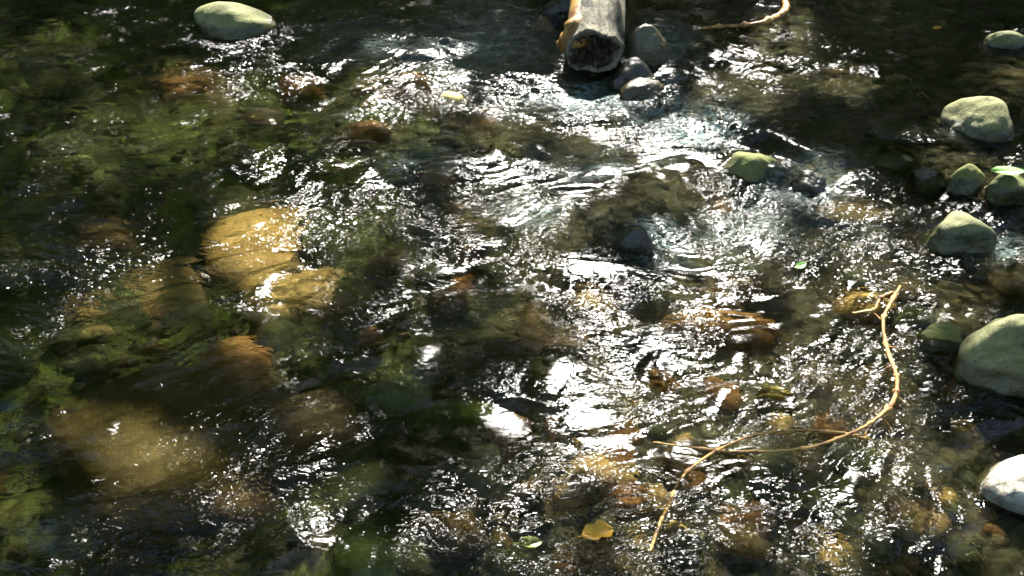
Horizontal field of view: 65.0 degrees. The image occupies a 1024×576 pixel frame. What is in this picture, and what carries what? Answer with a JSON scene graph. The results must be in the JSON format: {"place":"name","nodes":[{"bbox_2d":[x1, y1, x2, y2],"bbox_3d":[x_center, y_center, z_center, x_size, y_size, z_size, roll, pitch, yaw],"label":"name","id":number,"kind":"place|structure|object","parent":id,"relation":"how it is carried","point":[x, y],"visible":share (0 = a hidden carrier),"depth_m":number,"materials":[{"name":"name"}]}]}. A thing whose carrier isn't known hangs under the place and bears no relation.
{"place":"outdoors","nodes":[
{"label":"outdoors","id":0,"kind":"place"},
{"bbox_2d":[0,0,1023,575],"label":"water","id":1,"kind":"structure","parent":0,"point":[324,288],"depth_m":2.69,"materials":[{"name":"clear liquid"}]},
{"bbox_2d":[512,542,541,547],"bbox_3d":[0.036,0.599,1.893,0.073,0.012,0.036,-1,28,-12],"label":"fallen leaf","id":2,"kind":"object","parent":1,"relation":"on","point":[535,545],"visible":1,"depth_m":1.89,"materials":[{"name":"yellow plant"}]},
{"bbox_2d":[556,0,625,72],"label":"driftwood log","id":3,"kind":"object","parent":1,"relation":"on","point":[592,37],"visible":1,"depth_m":4.20,"materials":[{"name":"grey wood"}]},
{"bbox_2d":[577,519,613,539],"bbox_3d":[0.195,0.576,1.891,0.096,0.018,0.060,-7,28,-20],"label":"fallen leaf","id":4,"kind":"object","parent":1,"relation":"on","point":[598,529],"visible":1,"depth_m":1.90,"materials":[{"name":"yellow plant"}]},
{"bbox_2d":[701,0,790,29],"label":"vine","id":5,"kind":"object","parent":1,"relation":"on","point":[780,14],"visible":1,"depth_m":4.74,"materials":[{"name":"beige wood"}]},
{"bbox_2d":[650,429,863,549],"bbox_3d":[0.598,0.467,2.071,0.726,0.044,0.163,-18,40,-23],"label":"vine","id":6,"kind":"object","parent":1,"relation":"on","point":[687,471],"visible":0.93,"depth_m":2.11,"materials":[{"name":"beige wood"}]},
{"bbox_2d":[653,285,908,454],"bbox_3d":[0.943,0.276,2.295,1.137,0.069,0.361,-23,42,-29],"label":"vine","id":7,"kind":"object","parent":1,"relation":"on","point":[896,376],"visible":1,"depth_m":2.18,"materials":[{"name":"beige wood"}]},
{"bbox_2d":[852,291,892,314],"bbox_3d":[1.183,0.053,2.606,0.186,0.035,0.042,-20,40,-25],"label":"twig","id":8,"kind":"object","parent":7,"relation":"attached to","point":[880,298],"visible":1,"depth_m":2.59,"materials":[{"name":"beige wood"}]},
{"bbox_2d":[795,261,806,268],"bbox_3d":[1.009,-0.081,2.795,0.056,0.010,0.028,-24,50,-20],"label":"fallen leaf","id":9,"kind":"object","parent":1,"relation":"on","point":[799,265],"visible":1,"depth_m":2.80,"materials":[{"name":"green plant"}]},
{"bbox_2d":[842,431,867,439],"bbox_3d":[0.920,0.396,2.153,0.068,0.016,0.016,9,37,13],"label":"twig","id":10,"kind":"object","parent":1,"relation":"on","point":[864,437],"visible":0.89,"depth_m":2.15,"materials":[{"name":"beige wood"}]},
{"bbox_3d":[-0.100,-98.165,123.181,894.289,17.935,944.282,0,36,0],"label":"stream bed","id":11,"kind":"structure","parent":0,"visible":0},
{"bbox_2d":[194,1,276,39],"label":"boulder","id":12,"kind":"object","parent":11,"relation":"on","point":[227,20],"visible":0.55,"depth_m":4.74,"materials":[{"name":"grey stone"}]},
{"bbox_2d":[401,49,437,59],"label":"rock","id":13,"kind":"object","parent":11,"relation":"on","point":[419,54],"visible":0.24,"depth_m":4.46,"materials":[{"name":"grey stone"}]},
{"bbox_2d":[441,92,461,101],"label":"stone","id":14,"kind":"object","parent":11,"relation":"on","point":[455,96],"visible":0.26,"depth_m":4.04,"materials":[{"name":"yellow stone"}]},
{"bbox_2d":[542,0,569,18],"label":"rock","id":15,"kind":"object","parent":11,"relation":"on","point":[551,9],"visible":0.3,"depth_m":5.00,"materials":[{"name":"grey stone"}]},
{"bbox_2d":[610,57,651,92],"bbox_3d":[0.625,-1.076,4.195,0.232,0.250,0.186,0,36,0],"label":"rock","id":16,"kind":"object","parent":11,"relation":"on","point":[631,68],"visible":0.5,"depth_m":4.12,"materials":[{"name":"grey stone"}]},
{"bbox_2d":[615,227,653,256],"bbox_3d":[0.451,-0.134,2.962,0.140,0.215,0.112,0,36,0],"label":"rock","id":17,"kind":"object","parent":11,"relation":"on","point":[636,240],"visible":0.62,"depth_m":2.90,"materials":[{"name":"grey stone"}]},
{"bbox_2d":[619,77,664,100],"bbox_3d":[0.677,-0.969,4.095,0.242,0.195,0.178,13,38,17],"label":"rock","id":18,"kind":"object","parent":11,"relation":"on","point":[638,87],"visible":0.52,"depth_m":4.02,"materials":[{"name":"grey stone"}]},
{"bbox_2d":[625,24,668,65],"bbox_3d":[0.726,-1.232,4.325,0.239,0.390,0.191,0,36,0],"label":"rock","id":19,"kind":"object","parent":11,"relation":"on","point":[647,44],"visible":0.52,"depth_m":4.21,"materials":[{"name":"grey stone"}]},
{"bbox_2d":[661,68,686,83],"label":"rock","id":20,"kind":"object","parent":11,"relation":"on","point":[674,75],"visible":0.3,"depth_m":4.08,"materials":[{"name":"grey stone"}]},
{"bbox_2d":[724,151,775,181],"bbox_3d":[1.034,-0.476,3.425,0.272,0.225,0.173,-13,38,-17],"label":"rock","id":21,"kind":"object","parent":11,"relation":"on","point":[749,167],"visible":0.53,"depth_m":3.34,"materials":[{"name":"stone"}]},
{"bbox_2d":[791,170,825,193],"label":"rock","id":22,"kind":"object","parent":11,"relation":"on","point":[810,181],"visible":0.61,"depth_m":3.28,"materials":[{"name":"grey stone"}]},
{"bbox_2d":[902,154,911,160],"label":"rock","id":23,"kind":"object","parent":11,"relation":"on","point":[907,157],"visible":0.1,"depth_m":3.38,"materials":[{"name":"stone"}]},
{"bbox_2d":[912,167,937,178],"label":"rock","id":24,"kind":"object","parent":11,"relation":"on","point":[924,173],"visible":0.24,"depth_m":3.30,"materials":[{"name":"grey stone"}]},
{"bbox_2d":[945,164,985,195],"bbox_3d":[1.827,-0.408,3.246,0.154,0.205,0.123,0,36,0],"label":"rock","id":25,"kind":"object","parent":11,"relation":"on","point":[968,179],"visible":0.69,"depth_m":3.19,"materials":[{"name":"stone"}]},
{"bbox_2d":[940,96,1014,142],"bbox_3d":[2.093,-0.714,3.628,0.340,0.290,0.244,0,36,0],"label":"rock","id":26,"kind":"object","parent":11,"relation":"on","point":[986,118],"visible":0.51,"depth_m":3.54,"materials":[{"name":"grey stone"}]},
{"bbox_2d":[954,314,1023,397],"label":"boulder","id":27,"kind":"object","parent":11,"relation":"on","point":[990,356],"visible":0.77,"depth_m":2.28,"materials":[{"name":"stone"}]},
{"bbox_2d":[980,455,1023,514],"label":"boulder","id":28,"kind":"object","parent":11,"relation":"on","point":[1002,484],"visible":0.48,"depth_m":1.99,"materials":[{"name":"grey stone"}]},
{"bbox_2d":[984,174,1023,205],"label":"rock","id":29,"kind":"object","parent":11,"relation":"on","point":[1002,190],"visible":0.66,"depth_m":3.12,"materials":[{"name":"stone"}]},
{"bbox_2d":[991,166,1023,174],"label":"fallen leaf","id":30,"kind":"object","parent":29,"relation":"on","point":[1006,170],"visible":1,"depth_m":3.10,"materials":[{"name":"green plant"}]},
{"bbox_2d":[984,31,1023,48],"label":"rock","id":31,"kind":"object","parent":11,"relation":"on","point":[1007,39],"visible":0.5,"depth_m":4.45,"materials":[{"name":"grey stone"}]},
{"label":"gravel","id":32,"kind":"object","parent":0,"visible":0},
{"bbox_2d":[533,16,555,32],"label":"rock","id":33,"kind":"object","parent":32,"relation":"on","point":[544,23],"visible":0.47,"depth_m":4.80,"materials":[{"name":"grey stone"}]},
{"bbox_2d":[636,18,654,25],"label":"rock","id":34,"kind":"object","parent":32,"relation":"on","point":[640,21],"visible":0.13,"depth_m":4.78,"materials":[{"name":"grey stone"}]},
{"bbox_2d":[922,321,962,341],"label":"rock","id":35,"kind":"object","parent":32,"relation":"on","point":[944,330],"visible":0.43,"depth_m":2.50,"materials":[{"name":"green stone"}]},
{"bbox_2d":[925,211,996,255],"bbox_3d":[1.632,-0.170,2.922,0.196,0.200,0.182,-20,40,-25],"label":"rock","id":36,"kind":"object","parent":32,"relation":"on","point":[959,232],"visible":0.74,"depth_m":2.87,"materials":[{"name":"stone"}]}
]}

